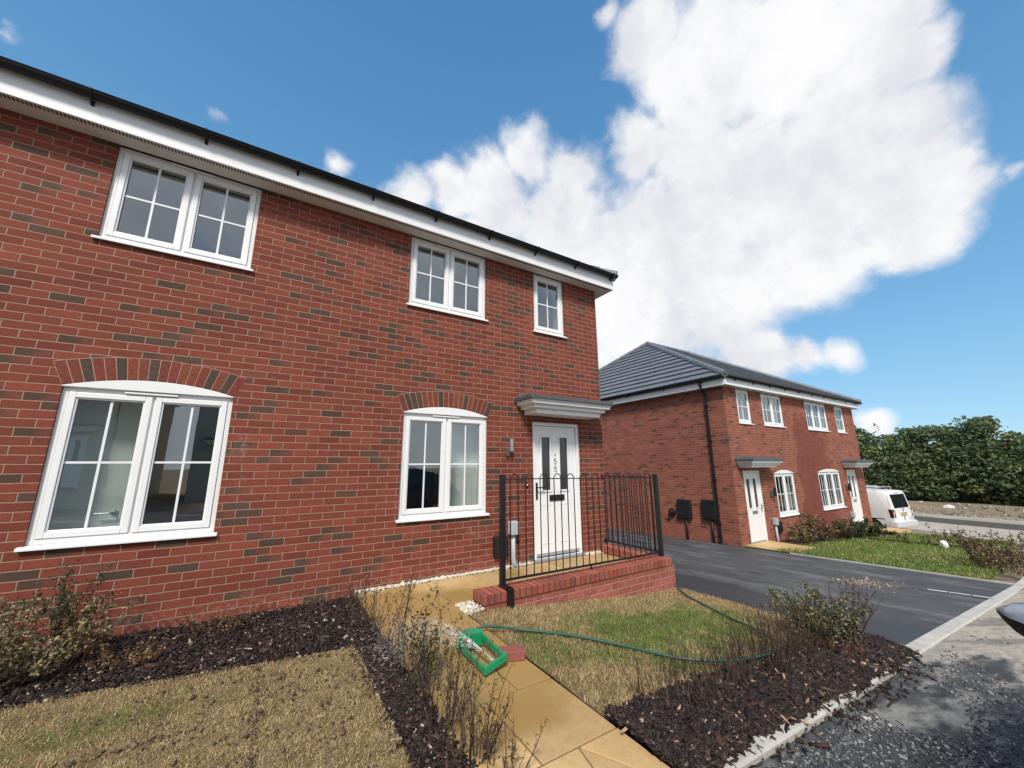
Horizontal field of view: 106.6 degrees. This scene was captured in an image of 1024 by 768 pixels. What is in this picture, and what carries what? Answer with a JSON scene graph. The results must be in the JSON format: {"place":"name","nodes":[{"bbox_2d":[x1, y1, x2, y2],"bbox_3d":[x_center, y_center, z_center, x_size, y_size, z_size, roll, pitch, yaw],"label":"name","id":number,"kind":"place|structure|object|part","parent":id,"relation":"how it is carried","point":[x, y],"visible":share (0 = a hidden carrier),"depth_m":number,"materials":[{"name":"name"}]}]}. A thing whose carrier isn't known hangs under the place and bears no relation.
{"place":"outdoors","nodes":[
{"label":"outdoors","id":0,"kind":"place"},
{"bbox_2d":[9,601,379,708],"bbox_3d":[-3.442,1.949,2.310,4.930,0.034,1.520,7,-14,-31],"label":"mulch bed","id":1,"kind":"object","parent":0,"point":[207,657],"visible":0.03,"depth_m":3.00,"materials":[{"name":"soil"}]},
{"bbox_2d":[0,588,144,691],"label":"shrub","id":2,"kind":"object","parent":1,"relation":"on","point":[68,640],"visible":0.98,"depth_m":2.60,"materials":[{"name":"green plant"}]},
{"bbox_2d":[35,559,121,656],"bbox_3d":[-3.301,1.707,2.868,0.431,0.725,0.401,7,-14,-31],"label":"shrub","id":3,"kind":"object","parent":1,"relation":"on","point":[60,602],"visible":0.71,"depth_m":2.87,"materials":[{"name":"green plant"}]},
{"bbox_2d":[63,588,121,662],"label":"shrub","id":4,"kind":"object","parent":1,"relation":"on","point":[96,645],"visible":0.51,"depth_m":2.86,"materials":[{"name":"green plant"}]},
{"bbox_2d":[85,628,165,674],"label":"shrub","id":5,"kind":"object","parent":1,"relation":"on","point":[108,655],"visible":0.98,"depth_m":2.72,"materials":[{"name":"green plant"}]},
{"bbox_2d":[179,605,248,639],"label":"shrub","id":6,"kind":"object","parent":1,"relation":"on","point":[223,622],"visible":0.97,"depth_m":3.23,"materials":[{"name":"green plant"}]},
{"bbox_2d":[0,596,478,767],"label":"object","id":7,"kind":"object","parent":1,"relation":"on","point":[422,747],"visible":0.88,"depth_m":2.75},
{"bbox_2d":[337,570,370,606],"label":"dead plant","id":8,"kind":"object","parent":7,"relation":"on","point":[350,599],"visible":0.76,"depth_m":3.94,"materials":[{"name":"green plant"}]},
{"bbox_2d":[343,575,397,634],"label":"dead plant","id":9,"kind":"object","parent":7,"relation":"on","point":[366,617],"visible":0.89,"depth_m":3.27,"materials":[{"name":"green plant"}]},
{"bbox_2d":[362,562,422,656],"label":"dead plant","id":10,"kind":"object","parent":7,"relation":"on","point":[401,634],"visible":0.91,"depth_m":2.90,"materials":[{"name":"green plant"}]},
{"bbox_2d":[400,599,493,735],"bbox_3d":[-0.384,1.575,2.124,0.487,0.642,0.504,7,-14,-31],"label":"dead plant","id":11,"kind":"object","parent":7,"relation":"on","point":[424,683],"visible":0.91,"depth_m":2.04,"materials":[{"name":"brown plant"}]},
{"bbox_2d":[443,633,514,765],"bbox_3d":[-0.201,1.587,1.909,0.490,0.528,0.339,-8,-14,32],"label":"dead plant","id":12,"kind":"object","parent":7,"relation":"on","point":[472,730],"visible":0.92,"depth_m":1.83,"materials":[{"name":"brown plant"}]},
{"bbox_2d":[477,713,547,767],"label":"dead plant","id":13,"kind":"object","parent":7,"relation":"on","point":[512,749],"visible":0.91,"depth_m":1.74,"materials":[{"name":"brown plant"}]},
{"bbox_2d":[0,645,412,767],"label":"lawn","id":14,"kind":"structure","parent":0,"point":[164,730],"depth_m":2.05,"materials":[{"name":"green plant"}]},
{"bbox_2d":[22,650,389,767],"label":"soil clods","id":15,"kind":"object","parent":14,"relation":"on","point":[133,744],"visible":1,"depth_m":2.03,"materials":[{"name":"soil"}]},
{"bbox_2d":[0,0,1023,443],"label":"sky","id":16,"kind":"structure","parent":0,"point":[828,195],"materials":[{"name":"blue"}]},
{"bbox_2d":[354,553,669,767],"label":"path","id":17,"kind":"structure","parent":0,"point":[573,722],"depth_m":2.27,"materials":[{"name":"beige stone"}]},
{"bbox_2d":[456,628,506,675],"bbox_3d":[-0.236,1.921,2.782,0.212,0.100,0.549,7,-14,-31],"label":"lawn sprinkler","id":18,"kind":"object","parent":17,"relation":"on","point":[479,637],"visible":0.69,"depth_m":2.75,"materials":[{"name":"green plastic"}]},
{"bbox_2d":[354,612,488,676],"bbox_3d":[-0.731,1.844,2.705,0.643,0.252,1.130,25,-28,-64],"label":"water spray","id":19,"kind":"object","parent":18,"relation":"attached to","point":[451,634],"visible":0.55,"depth_m":2.75,"materials":[{"name":"white liquid"}]},
{"bbox_2d":[494,645,524,661],"bbox_3d":[-0.019,1.944,2.754,0.215,0.064,0.100,1,-12,-8],"label":"loose brick","id":20,"kind":"object","parent":17,"relation":"on","point":[515,652],"visible":0.78,"depth_m":2.72,"materials":[{"name":"brick"}]},
{"bbox_2d":[468,588,798,723],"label":"lawn","id":21,"kind":"structure","parent":0,"point":[590,685],"depth_m":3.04,"materials":[{"name":"green plant"}]},
{"bbox_2d":[354,550,602,615],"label":"pebbles","id":22,"kind":"object","parent":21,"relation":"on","point":[470,606],"visible":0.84,"depth_m":4.50,"materials":[{"name":"stone"}]},
{"bbox_2d":[464,586,779,662],"bbox_3d":[1.393,2.218,3.467,3.399,0.321,1.642,9,-15,-38],"label":"garden hose","id":23,"kind":"object","parent":21,"relation":"on","point":[595,639],"visible":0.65,"depth_m":3.10,"materials":[{"name":"green rubber"}]},
{"bbox_2d":[469,499,1023,767],"bbox_3d":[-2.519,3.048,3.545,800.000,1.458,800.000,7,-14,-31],"label":"ground","id":24,"kind":"structure","parent":0,"point":[1007,577],"depth_m":21.71,"materials":[{"name":"grey concrete"}]},
{"bbox_2d":[0,56,617,651],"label":"brick house","id":25,"kind":"structure","parent":24,"relation":"on","point":[242,376],"depth_m":4.17,"materials":[{"name":"red brick"},{"name":"grey tile"},{"name":"white pvc"}]},
{"bbox_2d":[14,380,233,551],"bbox_3d":[-3.407,0.693,3.529,1.276,1.448,0.131,7,-14,-31],"label":"window","id":26,"kind":"structure","parent":25,"relation":"in","point":[154,396],"depth_m":3.47,"materials":[{"name":"white plastic"}]},
{"bbox_2d":[91,147,261,271],"bbox_3d":[-3.435,-1.816,4.054,1.266,1.058,0.131,7,-14,-31],"label":"window","id":27,"kind":"structure","parent":25,"relation":"in","point":[182,244],"depth_m":4.01,"materials":[{"name":"white plastic"}]},
{"bbox_2d":[395,407,489,522],"bbox_3d":[-0.877,1.027,5.055,1.260,1.433,0.131,7,-14,-31],"label":"window","id":28,"kind":"structure","parent":25,"relation":"in","point":[447,417],"depth_m":5.03,"materials":[{"name":"white plastic"}]},
{"bbox_2d":[406,237,487,321],"bbox_3d":[-0.915,-1.506,5.578,1.235,1.058,0.131,7,-14,-31],"label":"window","id":29,"kind":"structure","parent":25,"relation":"in","point":[450,254],"depth_m":5.56,"materials":[{"name":"white plastic"}]},
{"bbox_2d":[493,535,507,556],"bbox_3d":[-0.154,2.198,5.183,0.215,0.260,0.066,7,-14,-31],"label":"meter box","id":30,"kind":"object","parent":25,"relation":"attached to","point":[495,546],"visible":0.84,"depth_m":5.13,"materials":[{"name":"black plastic"}]},
{"bbox_2d":[506,439,512,455],"bbox_3d":[-0.035,0.917,5.521,0.119,0.245,0.057,-6,-13,24],"label":"wall lamp","id":31,"kind":"object","parent":25,"relation":"attached to","point":[511,447],"visible":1,"depth_m":5.50,"materials":[{"name":"metal"}]},
{"bbox_2d":[508,520,517,567],"bbox_3d":[0.023,2.208,5.258,0.125,0.610,0.115,7,-14,-31],"label":"service riser","id":32,"kind":"object","parent":25,"relation":"attached to","point":[514,527],"visible":0.89,"depth_m":5.24,"materials":[{"name":"grey plastic"}]},
{"bbox_2d":[533,274,566,338],"bbox_3d":[0.614,-1.319,6.503,0.691,1.058,0.131,7,-14,-31],"label":"window","id":33,"kind":"structure","parent":25,"relation":"in","point":[536,278],"depth_m":6.53,"materials":[{"name":"white plastic"}]},
{"bbox_2d":[532,422,584,562],"bbox_3d":[0.693,1.620,5.937,0.940,2.025,0.150,7,-14,-31],"label":"front door","id":34,"kind":"structure","parent":25,"relation":"in","point":[555,445],"depth_m":5.93,"materials":[{"name":"white plastic"}]},
{"bbox_2d":[473,544,675,624],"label":"garden wall","id":35,"kind":"structure","parent":24,"relation":"on","point":[644,574],"depth_m":4.50,"materials":[{"name":"brick"}]},
{"bbox_2d":[499,472,663,608],"bbox_3d":[0.749,1.903,5.101,2.678,1.432,1.097,8,-15,-34],"label":"metal railing","id":36,"kind":"object","parent":35,"relation":"on","point":[502,543],"visible":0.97,"depth_m":4.71,"materials":[{"name":"black metal"}]},
{"bbox_2d":[574,695,616,723],"bbox_3d":[1.886,2.136,2.852,3.167,0.350,0.810,7,-14,-31],"label":"flower bed","id":37,"kind":"object","parent":24,"relation":"on","point":[594,710],"visible":0.02,"depth_m":2.27,"materials":[{"name":"soil"}]},
{"bbox_2d":[603,624,937,767],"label":"bark mulch","id":38,"kind":"object","parent":37,"relation":"on","point":[720,725],"visible":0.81,"depth_m":2.28,"materials":[{"name":"brown wood"}]},
{"bbox_2d":[623,637,706,705],"bbox_3d":[0.958,1.788,2.335,0.446,0.281,0.417,7,-14,-31],"label":"dead plant","id":39,"kind":"object","parent":38,"relation":"on","point":[670,680],"visible":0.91,"depth_m":2.34,"materials":[{"name":"brown plant"}]},
{"bbox_2d":[666,620,741,692],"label":"dead plant","id":40,"kind":"object","parent":38,"relation":"on","point":[705,663],"visible":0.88,"depth_m":2.50,"materials":[{"name":"brown plant"}]},
{"bbox_2d":[691,620,763,682],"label":"dead plant","id":41,"kind":"object","parent":38,"relation":"on","point":[752,661],"visible":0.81,"depth_m":2.67,"materials":[{"name":"brown plant"}]},
{"bbox_2d":[715,607,802,675],"bbox_3d":[1.891,1.899,2.827,0.560,0.394,0.594,7,-14,-31],"label":"dead plant","id":42,"kind":"object","parent":38,"relation":"on","point":[778,654],"visible":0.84,"depth_m":2.81,"materials":[{"name":"brown plant"}]},
{"bbox_2d":[735,593,824,658],"bbox_3d":[2.165,1.956,3.087,0.538,0.460,0.517,2,-12,-11],"label":"dead plant","id":43,"kind":"object","parent":38,"relation":"on","point":[749,621],"visible":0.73,"depth_m":3.06,"materials":[{"name":"brown plant"}]},
{"bbox_2d":[757,587,840,648],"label":"dead plant","id":44,"kind":"object","parent":38,"relation":"on","point":[800,621],"visible":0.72,"depth_m":3.25,"materials":[{"name":"brown plant"}]},
{"bbox_2d":[767,581,875,641],"bbox_3d":[2.779,2.123,3.553,0.723,0.461,0.760,7,-14,-31],"label":"shrub","id":45,"kind":"object","parent":38,"relation":"on","point":[844,632],"visible":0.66,"depth_m":3.45,"materials":[{"name":"green plant"}]},
{"bbox_2d":[811,635,863,654],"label":"shrub","id":46,"kind":"object","parent":38,"relation":"on","point":[844,647],"visible":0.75,"depth_m":3.12,"materials":[{"name":"green plant"}]},
{"bbox_2d":[811,580,884,633],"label":"shrub","id":47,"kind":"object","parent":38,"relation":"on","point":[860,610],"visible":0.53,"depth_m":3.60,"materials":[{"name":"green plant"}]},
{"bbox_2d":[599,341,873,547],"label":"brick house","id":48,"kind":"structure","parent":24,"relation":"on","point":[737,443],"depth_m":12.65,"materials":[{"name":"red brick"},{"name":"grey tile"},{"name":"white pvc"}]},
{"bbox_2d":[668,508,675,515],"bbox_3d":[5.042,4.052,12.072,0.139,0.240,0.240,7,-14,-31],"label":"wall vent","id":49,"kind":"object","parent":48,"relation":"attached to","point":[671,511],"depth_m":12.02,"materials":[{"name":"black plastic"}]},
{"bbox_2d":[676,499,692,539],"bbox_3d":[5.297,4.160,11.669,0.099,1.202,0.460,7,-14,-31],"label":"meter box","id":50,"kind":"object","parent":48,"relation":"attached to","point":[684,508],"visible":0.94,"depth_m":11.65,"materials":[{"name":"black plastic"}]},
{"bbox_2d":[701,499,717,542],"bbox_3d":[5.728,3.988,10.992,0.099,1.252,0.460,7,-14,-31],"label":"meter box","id":51,"kind":"object","parent":48,"relation":"attached to","point":[709,510],"visible":0.95,"depth_m":11.00,"materials":[{"name":"black plastic"}]},
{"bbox_2d":[735,389,753,424],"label":"window","id":52,"kind":"structure","parent":48,"relation":"in","point":[741,421],"depth_m":11.69,"materials":[{"name":"white plastic"}]},
{"bbox_2d":[743,470,767,543],"bbox_3d":[6.979,3.541,10.996,0.940,2.040,0.150,7,-14,-31],"label":"front door","id":53,"kind":"structure","parent":48,"relation":"in","point":[755,507],"depth_m":11.02,"materials":[{"name":"white plastic"}]},
{"bbox_2d":[770,487,776,496],"bbox_3d":[7.854,3.248,11.493,0.187,0.260,0.104,-3,-12,11],"label":"wall lamp","id":54,"kind":"object","parent":48,"relation":"attached to","point":[774,491],"visible":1,"depth_m":11.45,"materials":[{"name":"black plastic"}]},
{"bbox_2d":[760,394,786,427],"bbox_3d":[8.524,0.884,12.527,1.386,1.054,0.131,7,-14,-31],"label":"window","id":55,"kind":"structure","parent":48,"relation":"in","point":[772,423],"depth_m":12.54,"materials":[{"name":"white plastic"}]},
{"bbox_2d":[772,518,778,540],"bbox_3d":[7.766,4.306,11.192,0.120,0.722,0.125,7,-14,-31],"label":"service riser","id":56,"kind":"object","parent":48,"relation":"attached to","point":[775,521],"visible":0.88,"depth_m":11.19,"materials":[{"name":"grey plastic"}]},
{"bbox_2d":[777,521,782,531],"bbox_3d":[7.980,4.249,11.373,0.220,0.290,0.077,7,-14,-31],"label":"meter box","id":57,"kind":"object","parent":48,"relation":"attached to","point":[780,527],"visible":0.81,"depth_m":11.33,"materials":[{"name":"black plastic"}]},
{"bbox_2d":[774,470,799,516],"bbox_3d":[8.649,3.427,12.056,1.346,1.393,0.131,7,-14,-31],"label":"window","id":58,"kind":"structure","parent":48,"relation":"in","point":[782,473],"depth_m":12.07,"materials":[{"name":"white plastic"}]},
{"bbox_2d":[804,401,830,431],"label":"window","id":59,"kind":"structure","parent":48,"relation":"in","point":[810,404],"depth_m":14.29,"materials":[{"name":"white plastic"}]},
{"bbox_2d":[818,469,846,510],"bbox_3d":[11.517,3.779,13.791,1.926,1.393,0.131,7,-14,-31],"label":"window","id":60,"kind":"structure","parent":48,"relation":"in","point":[831,472],"depth_m":13.83,"materials":[{"name":"white plastic"}]},
{"bbox_2d":[834,407,847,433],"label":"window","id":61,"kind":"structure","parent":48,"relation":"in","point":[835,408],"depth_m":15.41,"materials":[{"name":"white plastic"}]},
{"bbox_2d":[846,483,851,490],"bbox_3d":[12.690,3.885,14.380,0.105,0.280,0.154,7,-14,-31],"label":"wall lamp","id":62,"kind":"object","parent":48,"relation":"attached to","point":[849,487],"visible":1,"depth_m":14.34,"materials":[{"name":"black plastic"}]},
{"bbox_2d":[850,512,855,521],"bbox_3d":[12.643,5.099,14.100,0.120,0.722,0.125,7,-14,-31],"label":"service riser","id":63,"kind":"object","parent":48,"relation":"attached to","point":[853,515],"visible":0.7,"depth_m":14.11,"materials":[{"name":"grey plastic"}]},
{"bbox_2d":[846,470,863,522],"bbox_3d":[13.242,4.359,14.775,0.940,2.040,0.150,7,-14,-31],"label":"front door","id":64,"kind":"structure","parent":48,"relation":"in","point":[851,476],"depth_m":14.84,"materials":[{"name":"white plastic"}]},
{"bbox_2d":[724,577,1023,767],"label":"kerb","id":65,"kind":"structure","parent":24,"relation":"on","point":[923,644],"depth_m":2.53,"materials":[{"name":"concrete"}]},
{"bbox_2d":[866,485,917,528],"bbox_3d":[14.994,5.513,17.242,1.696,1.927,4.183,5,-13,-25],"label":"van","id":66,"kind":"object","parent":24,"relation":"on","point":[890,508],"visible":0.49,"depth_m":15.50,"materials":[{"name":"white paint"}]},
{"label":"rear window","id":67,"kind":"part","parent":66,"relation":"part of","materials":[{"name":"black glass"}]},
{"bbox_2d":[790,553,1022,585],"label":"edging","id":68,"kind":"object","parent":24,"relation":"on","point":[908,569],"visible":0.36,"depth_m":7.57,"materials":[{"name":"concrete"}]},
{"bbox_2d":[854,415,1023,505],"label":"tree belt","id":69,"kind":"object","parent":24,"relation":"on","point":[923,476],"visible":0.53,"depth_m":27.77,"materials":[{"name":"green plant"}]},
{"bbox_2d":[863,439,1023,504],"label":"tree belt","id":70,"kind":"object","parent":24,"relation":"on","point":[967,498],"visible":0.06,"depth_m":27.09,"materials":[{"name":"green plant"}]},
{"bbox_2d":[902,527,1023,547],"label":"kerb","id":71,"kind":"structure","parent":24,"relation":"on","point":[921,531],"depth_m":15.78,"materials":[{"name":"concrete"}]},
{"bbox_2d":[910,501,1023,520],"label":"field stones","id":72,"kind":"object","parent":24,"relation":"on","point":[972,510],"visible":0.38,"depth_m":22.04,"materials":[{"name":"brown stone"}]},
{"bbox_2d":[914,516,1023,530],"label":"kerb","id":73,"kind":"structure","parent":24,"relation":"on","point":[976,523],"depth_m":16.86,"materials":[{"name":"grey concrete"}]},
{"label":"flower bed","id":74,"kind":"structure","parent":24,"relation":"on","visible":0},
{"bbox_2d":[374,608,434,675],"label":"dead plant","id":75,"kind":"object","parent":74,"relation":"on","point":[391,659],"visible":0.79,"depth_m":2.61,"materials":[{"name":"brown plant"}]},
{"bbox_2d":[393,583,462,694],"bbox_3d":[-0.574,1.638,2.440,0.419,0.652,0.450,7,-14,-31],"label":"shrub","id":76,"kind":"object","parent":74,"relation":"on","point":[432,654],"visible":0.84,"depth_m":2.41,"materials":[{"name":"brown plant"}]},
{"bbox_2d":[746,541,814,553],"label":"path","id":77,"kind":"structure","parent":0,"point":[771,545],"depth_m":10.17,"materials":[{"name":"beige stone"}]},
{"bbox_2d":[607,528,1023,646],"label":"driveway","id":78,"kind":"structure","parent":0,"point":[750,575],"depth_m":6.04,"materials":[{"name":"grey asphalt"}]},
{"bbox_2d":[927,589,994,598],"bbox_3d":[6.570,3.076,5.603,0.049,0.019,0.665,11,-16,-42],"label":"parking line","id":79,"kind":"object","parent":78,"relation":"on","point":[960,593],"visible":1,"depth_m":5.61,"materials":[{"name":"white paint"}]},
{"bbox_2d":[776,532,867,544],"bbox_3d":[10.462,4.942,12.201,6.600,0.352,1.040,7,-14,-31],"label":"flower bed","id":80,"kind":"object","parent":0,"point":[789,541],"visible":0.24,"depth_m":11.35,"materials":[{"name":"soil"}]},
{"bbox_2d":[783,522,817,542],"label":"shrub","id":81,"kind":"object","parent":80,"relation":"on","point":[807,536],"visible":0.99,"depth_m":11.03,"materials":[{"name":"brown plant"}]},
{"bbox_2d":[798,512,838,540],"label":"shrub","id":82,"kind":"object","parent":80,"relation":"on","point":[827,530],"visible":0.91,"depth_m":11.57,"materials":[{"name":"brown plant"}]},
{"bbox_2d":[821,521,856,539],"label":"shrub","id":83,"kind":"object","parent":80,"relation":"on","point":[849,533],"visible":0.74,"depth_m":11.91,"materials":[{"name":"green plant"}]},
{"bbox_2d":[835,517,871,537],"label":"shrub","id":84,"kind":"object","parent":80,"relation":"on","point":[861,530],"visible":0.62,"depth_m":12.02,"materials":[{"name":"green plant"}]},
{"bbox_2d":[854,521,886,536],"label":"shrub","id":85,"kind":"object","parent":80,"relation":"on","point":[874,530],"visible":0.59,"depth_m":12.30,"materials":[{"name":"green plant"}]},
{"bbox_2d":[830,575,915,592],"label":"gravel","id":86,"kind":"structure","parent":0,"point":[864,581],"depth_m":6.13,"materials":[{"name":"grey gravel"}]},
{"bbox_2d":[731,589,1023,767],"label":"road","id":87,"kind":"structure","parent":0,"point":[932,710],"depth_m":2.53,"materials":[{"name":"grey asphalt"}]},
{"bbox_2d":[766,628,1023,767],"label":"loose stones","id":88,"kind":"object","parent":87,"relation":"on","point":[850,742],"visible":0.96,"depth_m":2.09,"materials":[{"name":"grey gravel"}]},
{"bbox_2d":[996,603,1023,636],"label":"car","id":89,"kind":"object","parent":87,"relation":"on","point":[1012,615],"visible":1,"depth_m":1.11,"materials":[{"name":"paint"}]},
{"bbox_2d":[745,532,1019,579],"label":"lawn","id":90,"kind":"structure","parent":0,"point":[850,548],"depth_m":9.41,"materials":[{"name":"green plant"}]},
{"bbox_2d":[880,529,895,535],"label":"shrub","id":91,"kind":"object","parent":90,"relation":"on","point":[886,532],"visible":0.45,"depth_m":12.83,"materials":[{"name":"green plant"}]},
{"bbox_2d":[863,537,1012,551],"bbox_3d":[11.874,4.536,10.842,0.320,0.104,3.050,7,-14,-31],"label":"flower bed","id":92,"kind":"object","parent":90,"relation":"on","point":[919,542],"visible":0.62,"depth_m":11.10,"materials":[{"name":"soil"}]},
{"bbox_2d":[894,529,911,542],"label":"shrub","id":93,"kind":"object","parent":92,"relation":"on","point":[900,536],"visible":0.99,"depth_m":11.30,"materials":[{"name":"green plant"}]},
{"bbox_2d":[916,532,931,543],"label":"shrub","id":94,"kind":"object","parent":92,"relation":"on","point":[927,539],"visible":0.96,"depth_m":10.97,"materials":[{"name":"green plant"}]},
{"bbox_2d":[924,523,962,544],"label":"shrub","id":95,"kind":"object","parent":92,"relation":"on","point":[939,539],"visible":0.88,"depth_m":10.62,"materials":[{"name":"green plant"}]},
{"bbox_2d":[951,529,974,547],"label":"shrub","id":96,"kind":"object","parent":92,"relation":"on","point":[953,536],"visible":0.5,"depth_m":10.36,"materials":[{"name":"green plant"}]},
{"bbox_2d":[939,540,948,548],"bbox_3d":[11.563,4.293,10.221,0.166,0.200,0.175,-2,-12,8],"label":"plastic bag","id":97,"kind":"object","parent":90,"relation":"on","point":[942,543],"visible":0.92,"depth_m":10.18,"materials":[{"name":"white plastic"}]},
{"bbox_2d":[949,529,1023,569],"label":"shrub","id":98,"kind":"object","parent":90,"relation":"on","point":[999,538],"visible":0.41,"depth_m":8.17,"materials":[{"name":"brown plant"}]},
{"bbox_2d":[954,533,1023,575],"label":"shrub","id":99,"kind":"object","parent":90,"relation":"on","point":[974,558],"visible":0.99,"depth_m":7.70,"materials":[{"name":"brown plant"}]},
{"bbox_2d":[866,527,910,533],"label":"path","id":100,"kind":"structure","parent":0,"point":[898,530],"depth_m":13.80,"materials":[{"name":"beige stone"}]},
{"bbox_2d":[943,505,954,507],"bbox_3d":[27.437,7.683,23.990,0.156,0.200,0.520,7,-14,-31],"label":"debris","id":101,"kind":"object","parent":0,"point":[947,506],"visible":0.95,"depth_m":23.95,"materials":[{"name":"white plastic"}]},
{"bbox_2d":[904,521,1023,543],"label":"side road","id":102,"kind":"structure","parent":0,"point":[982,531],"depth_m":15.96,"materials":[{"name":"grey asphalt"}]},
{"bbox_2d":[913,512,1023,524],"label":"pavement","id":103,"kind":"structure","parent":0,"point":[972,518],"depth_m":17.67,"materials":[{"name":"grey concrete"}]}
]}

